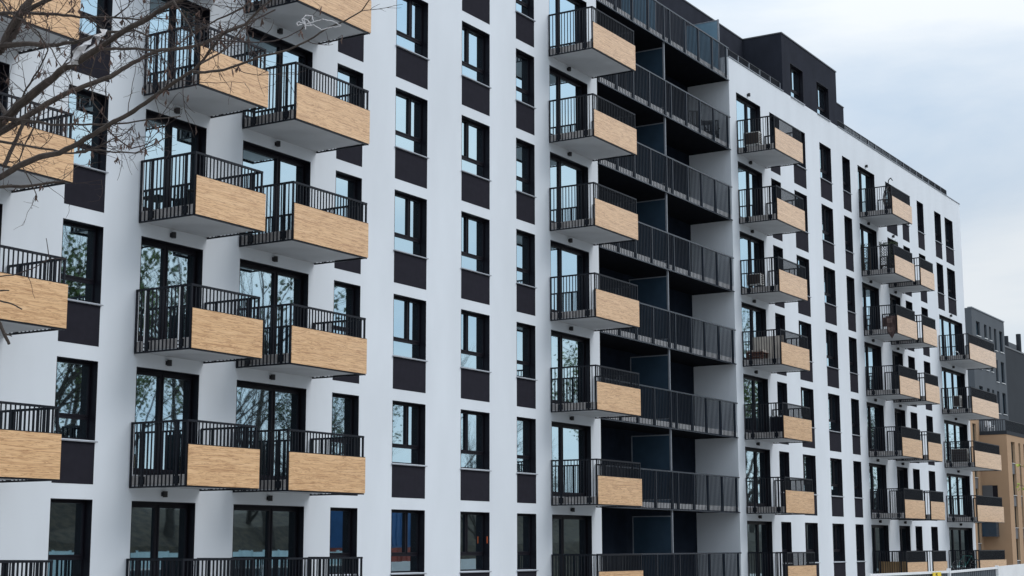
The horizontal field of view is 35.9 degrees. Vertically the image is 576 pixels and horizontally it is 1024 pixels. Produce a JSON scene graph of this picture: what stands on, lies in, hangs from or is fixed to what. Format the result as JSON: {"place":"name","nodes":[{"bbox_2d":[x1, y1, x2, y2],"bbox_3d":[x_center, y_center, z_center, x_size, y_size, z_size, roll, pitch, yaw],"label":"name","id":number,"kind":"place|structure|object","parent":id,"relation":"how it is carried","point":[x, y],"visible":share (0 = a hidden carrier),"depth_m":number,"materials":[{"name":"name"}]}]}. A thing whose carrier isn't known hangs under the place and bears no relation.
{"place":"outdoors","nodes":[
{"label":"outdoors","id":0,"kind":"place"},
{"bbox_2d":[686,0,1023,352],"label":"sky","id":1,"kind":"structure","parent":0,"point":[936,85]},
{"bbox_2d":[1004,334,1023,423],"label":"slate building","id":2,"kind":"structure","parent":0,"point":[1014,355],"depth_m":261.23,"materials":[{"name":"paint"}]},
{"label":"ground","id":3,"kind":"structure","parent":0,"visible":0},
{"bbox_2d":[0,0,402,344],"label":"bare tree","id":4,"kind":"object","parent":3,"relation":"on","point":[14,26],"visible":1,"depth_m":8.62,"materials":[{"name":"brown plant"}]},
{"bbox_2d":[67,29,106,64],"bbox_3d":[-2.325,-1.319,8.645,0.193,0.225,0.075,0,-9,-1],"label":"torn bag","id":5,"kind":"object","parent":4,"relation":"attached to","point":[79,51],"visible":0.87,"depth_m":8.64,"materials":[{"name":"white plastic"}]},
{"bbox_2d":[0,0,1006,575],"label":"apartment building","id":6,"kind":"structure","parent":3,"relation":"on","point":[434,288],"depth_m":46.53,"materials":[{"name":"white paint"}]},
{"bbox_2d":[0,61,9,114],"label":"balcony door","id":7,"kind":"structure","parent":6,"relation":"in","point":[6,68],"depth_m":32.06,"materials":[{"name":"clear glass"}]},
{"bbox_2d":[47,498,92,575],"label":"window","id":8,"kind":"structure","parent":6,"relation":"in","point":[70,524],"depth_m":32.65,"materials":[{"name":"black glass"}]},
{"bbox_2d":[54,356,97,442],"bbox_3d":[-9.152,2.334,32.871,0.335,1.715,1.200,-6,-11,31],"label":"window","id":9,"kind":"structure","parent":6,"relation":"in","point":[76,379],"depth_m":33.11,"materials":[{"name":"black glass"}]},
{"bbox_2d":[60,218,103,305],"bbox_3d":[-9.158,-0.527,33.340,0.335,1.715,1.200,-6,-11,31],"label":"window","id":10,"kind":"structure","parent":6,"relation":"in","point":[82,243],"depth_m":33.59,"materials":[{"name":"black glass"}]},
{"bbox_2d":[67,84,108,172],"bbox_3d":[-9.164,-3.389,33.809,0.335,1.715,1.200,-6,-11,31],"label":"window","id":11,"kind":"structure","parent":6,"relation":"in","point":[84,158],"depth_m":34.10,"materials":[{"name":"clear glass"}]},
{"bbox_2d":[79,0,113,43],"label":"window","id":12,"kind":"structure","parent":6,"relation":"in","point":[89,10],"depth_m":34.54,"materials":[{"name":"clear glass"}]},
{"bbox_2d":[129,501,194,575],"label":"balcony door","id":13,"kind":"structure","parent":6,"relation":"in","point":[159,530],"depth_m":34.92,"materials":[{"name":"black glass"}]},
{"bbox_2d":[133,367,198,475],"bbox_3d":[-7.764,3.032,35.092,0.295,2.380,1.980,-6,-11,31],"label":"balcony door","id":14,"kind":"structure","parent":6,"relation":"in","point":[160,394],"depth_m":35.27,"materials":[{"name":"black glass"}]},
{"bbox_2d":[138,236,202,341],"bbox_3d":[-7.770,0.171,35.561,0.295,2.380,1.980,-6,-11,31],"label":"balcony door","id":15,"kind":"structure","parent":6,"relation":"in","point":[163,263],"depth_m":35.70,"materials":[{"name":"clear glass"}]},
{"bbox_2d":[142,109,206,210],"bbox_3d":[-7.776,-2.691,36.030,0.295,2.380,1.980,-6,-11,31],"label":"balcony door","id":16,"kind":"structure","parent":6,"relation":"in","point":[183,140],"depth_m":36.20,"materials":[{"name":"clear glass"}]},
{"bbox_2d":[147,0,209,83],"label":"balcony door","id":17,"kind":"structure","parent":6,"relation":"in","point":[205,13],"depth_m":36.63,"materials":[{"name":"clear glass"}]},
{"bbox_2d":[232,504,303,575],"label":"balcony door","id":18,"kind":"structure","parent":6,"relation":"in","point":[259,531],"depth_m":37.92,"materials":[{"name":"black glass"}]},
{"bbox_2d":[236,380,305,479],"bbox_3d":[-5.902,3.520,38.093,0.295,2.380,2.590,-6,-11,31],"label":"balcony door","id":19,"kind":"structure","parent":6,"relation":"in","point":[262,405],"depth_m":38.37,"materials":[{"name":"clear glass"}]},
{"bbox_2d":[239,259,308,354],"bbox_3d":[-5.908,0.659,38.562,0.295,2.380,2.590,-6,-11,31],"label":"balcony door","id":20,"kind":"structure","parent":6,"relation":"in","point":[274,285],"depth_m":38.86,"materials":[{"name":"clear glass"}]},
{"bbox_2d":[242,140,310,235],"bbox_3d":[-5.914,-2.203,39.031,0.295,2.380,2.590,-6,-11,31],"label":"balcony door","id":21,"kind":"structure","parent":6,"relation":"in","point":[277,167],"depth_m":39.31,"materials":[{"name":"clear glass"}]},
{"bbox_2d":[245,26,312,117],"bbox_3d":[-5.920,-5.065,39.500,0.295,2.380,2.590,-6,-11,31],"label":"balcony door","id":22,"kind":"structure","parent":6,"relation":"in","point":[298,54],"depth_m":39.80,"materials":[{"name":"clear glass"}]},
{"bbox_2d":[329,507,358,575],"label":"window","id":23,"kind":"structure","parent":6,"relation":"in","point":[343,521],"depth_m":40.42,"materials":[{"name":"clear glass"}]},
{"bbox_2d":[332,392,358,455],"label":"window","id":24,"kind":"structure","parent":6,"relation":"in","point":[345,407],"depth_m":40.91,"materials":[{"name":"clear glass"}]},
{"bbox_2d":[334,280,360,336],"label":"window","id":25,"kind":"structure","parent":6,"relation":"in","point":[346,295],"depth_m":41.38,"materials":[{"name":"clear glass"}]},
{"bbox_2d":[335,170,361,219],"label":"window","id":26,"kind":"structure","parent":6,"relation":"in","point":[347,185],"depth_m":41.86,"materials":[{"name":"clear glass"}]},
{"bbox_2d":[337,63,362,107],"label":"window","id":27,"kind":"structure","parent":6,"relation":"in","point":[347,74],"depth_m":42.32,"materials":[{"name":"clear glass"}]},
{"bbox_2d":[390,509,426,574],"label":"window","id":28,"kind":"structure","parent":6,"relation":"in","point":[407,526],"depth_m":42.76,"materials":[{"name":"clear glass"}]},
{"bbox_2d":[391,400,427,466],"bbox_3d":[-2.891,3.975,42.964,0.335,1.715,1.620,-6,-11,31],"label":"window","id":29,"kind":"structure","parent":6,"relation":"in","point":[408,419],"depth_m":43.22,"materials":[{"name":"clear glass"}]},
{"bbox_2d":[392,294,427,361],"bbox_3d":[-2.897,1.114,43.433,0.335,1.715,1.620,-6,-11,31],"label":"window","id":30,"kind":"structure","parent":6,"relation":"in","point":[409,314],"depth_m":43.70,"materials":[{"name":"clear glass"}]},
{"bbox_2d":[393,189,428,258],"bbox_3d":[-2.903,-1.748,43.902,0.335,1.715,1.620,-6,-11,31],"label":"window","id":31,"kind":"structure","parent":6,"relation":"in","point":[410,211],"depth_m":44.17,"materials":[{"name":"clear glass"}]},
{"bbox_2d":[394,87,429,158],"bbox_3d":[-2.909,-4.610,44.371,0.335,1.715,1.620,-6,-11,31],"label":"window","id":32,"kind":"structure","parent":6,"relation":"in","point":[411,111],"depth_m":44.64,"materials":[{"name":"clear glass"}]},
{"bbox_2d":[395,0,429,60],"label":"window","id":33,"kind":"structure","parent":6,"relation":"in","point":[412,16],"depth_m":45.16,"materials":[{"name":"clear glass"}]},
{"bbox_2d":[460,511,491,572],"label":"window","id":34,"kind":"structure","parent":6,"relation":"in","point":[474,526],"depth_m":45.63,"materials":[{"name":"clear glass"}]},
{"bbox_2d":[460,409,491,471],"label":"window","id":35,"kind":"structure","parent":6,"relation":"in","point":[475,425],"depth_m":46.11,"materials":[{"name":"clear glass"}]},
{"bbox_2d":[460,309,491,372],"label":"window","id":36,"kind":"structure","parent":6,"relation":"in","point":[475,327],"depth_m":46.57,"materials":[{"name":"clear glass"}]},
{"bbox_2d":[461,211,491,275],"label":"window","id":37,"kind":"structure","parent":6,"relation":"in","point":[475,230],"depth_m":47.03,"materials":[{"name":"clear glass"}]},
{"bbox_2d":[461,115,491,181],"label":"window","id":38,"kind":"structure","parent":6,"relation":"in","point":[475,148],"depth_m":47.50,"materials":[{"name":"clear glass"}]},
{"bbox_2d":[461,21,491,88],"bbox_3d":[-1.179,-7.017,47.639,0.335,1.715,1.610,-6,-11,31],"label":"window","id":39,"kind":"structure","parent":6,"relation":"in","point":[475,42],"depth_m":47.98,"materials":[{"name":"clear glass"}]},
{"bbox_2d":[515,48,535,108],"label":"window","id":40,"kind":"structure","parent":6,"relation":"in","point":[524,61],"depth_m":50.39,"materials":[{"name":"clear glass"}]},
{"bbox_2d":[515,0,535,21],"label":"window","id":41,"kind":"structure","parent":6,"relation":"in","point":[525,8],"depth_m":50.83,"materials":[{"name":"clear glass"}]},
{"bbox_2d":[516,229,536,287],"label":"window","id":42,"kind":"structure","parent":6,"relation":"in","point":[525,241],"depth_m":49.46,"materials":[{"name":"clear glass"}]},
{"bbox_2d":[516,138,536,197],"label":"window","id":43,"kind":"structure","parent":6,"relation":"in","point":[525,151],"depth_m":49.93,"materials":[{"name":"clear glass"}]},
{"bbox_2d":[516,417,537,474],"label":"window","id":44,"kind":"structure","parent":6,"relation":"in","point":[526,427],"depth_m":48.53,"materials":[{"name":"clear glass"}]},
{"bbox_2d":[516,322,537,380],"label":"window","id":45,"kind":"structure","parent":6,"relation":"in","point":[526,349],"depth_m":49.00,"materials":[{"name":"clear glass"}]},
{"bbox_2d":[517,513,538,570],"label":"window","id":46,"kind":"structure","parent":6,"relation":"in","point":[526,523],"depth_m":48.05,"materials":[{"name":"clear glass"}]},
{"bbox_2d":[549,0,586,48],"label":"balcony door","id":47,"kind":"structure","parent":6,"relation":"in","point":[555,6],"depth_m":53.23,"materials":[{"name":"clear glass"}]},
{"bbox_2d":[549,65,587,134],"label":"balcony door","id":48,"kind":"structure","parent":6,"relation":"in","point":[561,85],"depth_m":52.67,"materials":[{"name":"clear glass"}]},
{"bbox_2d":[550,152,588,222],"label":"balcony door","id":49,"kind":"structure","parent":6,"relation":"in","point":[563,171],"depth_m":52.21,"materials":[{"name":"clear glass"}]},
{"bbox_2d":[550,240,589,312],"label":"balcony door","id":50,"kind":"structure","parent":6,"relation":"in","point":[565,259],"depth_m":51.78,"materials":[{"name":"clear glass"}]},
{"bbox_2d":[551,330,590,403],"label":"balcony door","id":51,"kind":"structure","parent":6,"relation":"in","point":[567,349],"depth_m":51.34,"materials":[{"name":"clear glass"}]},
{"bbox_2d":[552,514,591,575],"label":"balcony door","id":52,"kind":"structure","parent":6,"relation":"in","point":[571,534],"depth_m":50.46,"materials":[{"name":"clear glass"}]},
{"bbox_2d":[552,421,591,496],"bbox_3d":[1.805,5.540,50.517,0.295,2.380,2.570,-6,-11,31],"label":"balcony door","id":53,"kind":"structure","parent":6,"relation":"in","point":[569,441],"depth_m":50.86,"materials":[{"name":"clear glass"}]},
{"bbox_2d":[736,92,759,147],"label":"balcony door","id":54,"kind":"structure","parent":6,"relation":"in","point":[745,108],"depth_m":65.98,"materials":[{"name":"clear glass"}]},
{"bbox_2d":[738,161,762,217],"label":"balcony door","id":55,"kind":"structure","parent":6,"relation":"in","point":[748,177],"depth_m":65.66,"materials":[{"name":"clear glass"}]},
{"bbox_2d":[740,231,764,287],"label":"balcony door","id":56,"kind":"structure","parent":6,"relation":"in","point":[751,247],"depth_m":65.16,"materials":[{"name":"clear glass"}]},
{"bbox_2d":[741,302,766,359],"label":"balcony door","id":57,"kind":"structure","parent":6,"relation":"in","point":[753,317],"depth_m":64.60,"materials":[{"name":"clear glass"}]},
{"bbox_2d":[743,374,768,432],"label":"balcony door","id":58,"kind":"structure","parent":6,"relation":"in","point":[755,388],"depth_m":64.32,"materials":[{"name":"clear glass"}]},
{"bbox_2d":[745,447,770,506],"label":"balcony door","id":59,"kind":"structure","parent":6,"relation":"in","point":[757,460],"depth_m":63.89,"materials":[{"name":"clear glass"}]},
{"bbox_2d":[747,521,772,575],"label":"balcony door","id":60,"kind":"structure","parent":6,"relation":"in","point":[759,533],"depth_m":63.44,"materials":[{"name":"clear glass"}]},
{"bbox_2d":[747,336,781,359],"bbox_3d":[10.113,2.405,63.212,1.320,1.020,0.720,-6,-11,31],"label":"pallet bench","id":61,"kind":"object","parent":6,"relation":"on","point":[759,348],"visible":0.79,"depth_m":63.40,"materials":[{"name":"brown wood"}]},
{"bbox_2d":[777,381,787,415],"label":"window","id":62,"kind":"structure","parent":6,"relation":"in","point":[781,387],"depth_m":66.70,"materials":[{"name":"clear glass"}]},
{"bbox_2d":[779,451,789,489],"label":"window","id":63,"kind":"structure","parent":6,"relation":"in","point":[783,456],"depth_m":66.21,"materials":[{"name":"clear glass"}]},
{"bbox_2d":[781,522,791,558],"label":"window","id":64,"kind":"structure","parent":6,"relation":"in","point":[786,533],"depth_m":65.74,"materials":[{"name":"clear glass"}]},
{"bbox_2d":[790,63,804,104],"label":"window","id":65,"kind":"structure","parent":6,"relation":"in","point":[796,75],"depth_m":71.50,"materials":[{"name":"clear glass"}]},
{"bbox_2d":[796,254,811,297],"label":"window","id":66,"kind":"structure","parent":6,"relation":"in","point":[802,261],"depth_m":70.17,"materials":[{"name":"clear glass"}]},
{"bbox_2d":[799,320,813,362],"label":"window","id":67,"kind":"structure","parent":6,"relation":"in","point":[804,328],"depth_m":69.69,"materials":[{"name":"black glass"}]},
{"bbox_2d":[801,387,815,428],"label":"window","id":68,"kind":"structure","parent":6,"relation":"in","point":[807,398],"depth_m":69.24,"materials":[{"name":"black glass"}]},
{"bbox_2d":[803,454,816,493],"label":"window","id":69,"kind":"structure","parent":6,"relation":"in","point":[809,461],"depth_m":68.75,"materials":[{"name":"black glass"}]},
{"bbox_2d":[805,523,820,562],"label":"window","id":70,"kind":"structure","parent":6,"relation":"in","point":[811,529],"depth_m":68.24,"materials":[{"name":"black glass"}]},
{"bbox_2d":[816,81,830,121],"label":"window","id":71,"kind":"structure","parent":6,"relation":"in","point":[822,92],"depth_m":74.28,"materials":[{"name":"black glass"}]},
{"bbox_2d":[819,142,832,183],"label":"window","id":72,"kind":"structure","parent":6,"relation":"in","point":[825,152],"depth_m":73.83,"materials":[{"name":"black glass"}]},
{"bbox_2d":[821,204,834,244],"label":"window","id":73,"kind":"structure","parent":6,"relation":"in","point":[827,213],"depth_m":73.37,"materials":[{"name":"black glass"}]},
{"bbox_2d":[823,266,836,306],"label":"window","id":74,"kind":"structure","parent":6,"relation":"in","point":[829,274],"depth_m":72.90,"materials":[{"name":"black glass"}]},
{"bbox_2d":[826,329,839,369],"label":"window","id":75,"kind":"structure","parent":6,"relation":"in","point":[831,336],"depth_m":72.43,"materials":[{"name":"black glass"}]},
{"bbox_2d":[828,393,841,432],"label":"window","id":76,"kind":"structure","parent":6,"relation":"in","point":[833,400],"depth_m":71.96,"materials":[{"name":"black glass"}]},
{"bbox_2d":[830,458,842,496],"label":"window","id":77,"kind":"structure","parent":6,"relation":"in","point":[835,464],"depth_m":71.50,"materials":[{"name":"black glass"}]},
{"bbox_2d":[832,523,844,562],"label":"window","id":78,"kind":"structure","parent":6,"relation":"in","point":[838,529],"depth_m":71.03,"materials":[{"name":"black glass"}]},
{"bbox_2d":[842,156,851,194],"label":"window","id":79,"kind":"structure","parent":6,"relation":"in","point":[845,162],"depth_m":76.11,"materials":[{"name":"black glass"}]},
{"bbox_2d":[844,215,853,253],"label":"window","id":80,"kind":"structure","parent":6,"relation":"in","point":[847,221],"depth_m":75.63,"materials":[{"name":"black glass"}]},
{"bbox_2d":[846,275,856,313],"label":"window","id":81,"kind":"structure","parent":6,"relation":"in","point":[850,281],"depth_m":75.17,"materials":[{"name":"black glass"}]},
{"bbox_2d":[849,337,858,374],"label":"window","id":82,"kind":"structure","parent":6,"relation":"in","point":[852,341],"depth_m":74.71,"materials":[{"name":"black glass"}]},
{"bbox_2d":[851,398,859,435],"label":"window","id":83,"kind":"structure","parent":6,"relation":"in","point":[854,402],"depth_m":74.23,"materials":[{"name":"black glass"}]},
{"bbox_2d":[853,461,863,498],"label":"window","id":84,"kind":"structure","parent":6,"relation":"in","point":[857,471],"depth_m":73.77,"materials":[{"name":"black glass"}]},
{"bbox_2d":[855,524,865,561],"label":"window","id":85,"kind":"structure","parent":6,"relation":"in","point":[860,551],"depth_m":73.31,"materials":[{"name":"black glass"}]},
{"bbox_2d":[857,165,874,211],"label":"balcony door","id":86,"kind":"structure","parent":6,"relation":"in","point":[865,178],"depth_m":78.70,"materials":[{"name":"clear glass"}]},
{"bbox_2d":[860,223,877,270],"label":"balcony door","id":87,"kind":"structure","parent":6,"relation":"in","point":[868,235],"depth_m":78.39,"materials":[{"name":"clear glass"}]},
{"bbox_2d":[862,282,879,329],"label":"balcony door","id":88,"kind":"structure","parent":6,"relation":"in","point":[870,294],"depth_m":77.79,"materials":[{"name":"clear glass"}]},
{"bbox_2d":[864,342,882,390],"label":"balcony door","id":89,"kind":"structure","parent":6,"relation":"in","point":[873,357],"depth_m":77.34,"materials":[{"name":"black glass"}]},
{"bbox_2d":[867,402,884,451],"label":"balcony door","id":90,"kind":"structure","parent":6,"relation":"in","point":[875,412],"depth_m":76.88,"materials":[{"name":"black glass"}]},
{"bbox_2d":[869,463,887,512],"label":"balcony door","id":91,"kind":"structure","parent":6,"relation":"in","point":[877,472],"depth_m":76.39,"materials":[{"name":"black glass"}]},
{"bbox_2d":[871,525,889,573],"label":"balcony door","id":92,"kind":"structure","parent":6,"relation":"in","point":[880,533],"depth_m":75.89,"materials":[{"name":"black glass"}]},
{"bbox_2d":[883,315,895,337],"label":"hanging cloth","id":93,"kind":"object","parent":6,"relation":"hanging from","point":[889,323],"visible":1,"depth_m":75.10,"materials":[{"name":"brown fabric"}]},
{"bbox_2d":[879,562,905,573],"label":"bench","id":94,"kind":"object","parent":6,"relation":"on","point":[889,568],"visible":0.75,"depth_m":73.64,"materials":[{"name":"brown wood"}]},
{"bbox_2d":[892,351,902,388],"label":"balcony door","id":95,"kind":"structure","parent":6,"relation":"in","point":[897,358],"depth_m":80.41,"materials":[{"name":"black glass"}]},
{"bbox_2d":[894,408,905,450],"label":"balcony door","id":96,"kind":"structure","parent":6,"relation":"in","point":[900,420],"depth_m":80.02,"materials":[{"name":"black glass"}]},
{"bbox_2d":[897,467,907,512],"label":"balcony door","id":97,"kind":"structure","parent":6,"relation":"in","point":[902,473],"depth_m":79.53,"materials":[{"name":"black glass"}]},
{"bbox_2d":[899,526,910,561],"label":"balcony door","id":98,"kind":"structure","parent":6,"relation":"in","point":[905,539],"depth_m":79.13,"materials":[{"name":"black glass"}]},
{"bbox_2d":[915,526,922,550],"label":"window","id":99,"kind":"structure","parent":6,"relation":"in","point":[918,529],"depth_m":80.88,"materials":[{"name":"black glass"}]},
{"bbox_2d":[916,200,925,234],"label":"window","id":100,"kind":"structure","parent":6,"relation":"in","point":[920,217],"depth_m":85.95,"materials":[{"name":"black glass"}]},
{"bbox_2d":[934,211,942,244],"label":"window","id":101,"kind":"structure","parent":6,"relation":"in","point":[937,217],"depth_m":88.68,"materials":[{"name":"black glass"}]},
{"bbox_2d":[936,262,945,295],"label":"window","id":102,"kind":"structure","parent":6,"relation":"in","point":[940,280],"depth_m":88.21,"materials":[{"name":"black glass"}]},
{"bbox_2d":[944,217,954,250],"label":"window","id":103,"kind":"structure","parent":6,"relation":"in","point":[948,224],"depth_m":90.60,"materials":[{"name":"black glass"}]},
{"bbox_2d":[939,314,963,355],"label":"balcony door","id":104,"kind":"structure","parent":6,"relation":"in","point":[948,326],"depth_m":89.14,"materials":[{"name":"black glass"}]},
{"bbox_2d":[947,268,956,300],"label":"window","id":105,"kind":"structure","parent":6,"relation":"in","point":[950,273],"depth_m":90.12,"materials":[{"name":"black glass"}]},
{"bbox_2d":[942,367,965,408],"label":"balcony door","id":106,"kind":"structure","parent":6,"relation":"in","point":[950,378],"depth_m":88.60,"materials":[{"name":"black glass"}]},
{"bbox_2d":[944,420,967,462],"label":"balcony door","id":107,"kind":"structure","parent":6,"relation":"in","point":[954,431],"depth_m":88.21,"materials":[{"name":"black glass"}]},
{"bbox_2d":[946,473,971,516],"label":"balcony door","id":108,"kind":"structure","parent":6,"relation":"in","point":[957,484],"depth_m":87.84,"materials":[{"name":"black glass"}]},
{"bbox_2d":[949,527,973,570],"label":"balcony door","id":109,"kind":"structure","parent":6,"relation":"in","point":[960,538],"depth_m":87.35,"materials":[{"name":"black glass"}]},
{"bbox_2d":[866,571,949,575],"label":"site fence panel","id":110,"kind":"object","parent":3,"relation":"on","point":[930,573],"visible":1,"depth_m":40.68,"materials":[{"name":"metal"}]},
{"bbox_2d":[946,567,997,575],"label":"site fence panel","id":111,"kind":"object","parent":3,"relation":"on","point":[989,571],"visible":1,"depth_m":45.67,"materials":[{"name":"metal"}]},
{"bbox_2d":[964,306,1023,567],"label":"tan apartment building","id":112,"kind":"structure","parent":3,"relation":"on","point":[1007,437],"depth_m":143.10,"materials":[{"name":"paint"}]},
{"bbox_2d":[995,564,1023,575],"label":"site fence panel","id":113,"kind":"object","parent":3,"relation":"on","point":[1013,570],"visible":1,"depth_m":49.09,"materials":[{"name":"white paint"}]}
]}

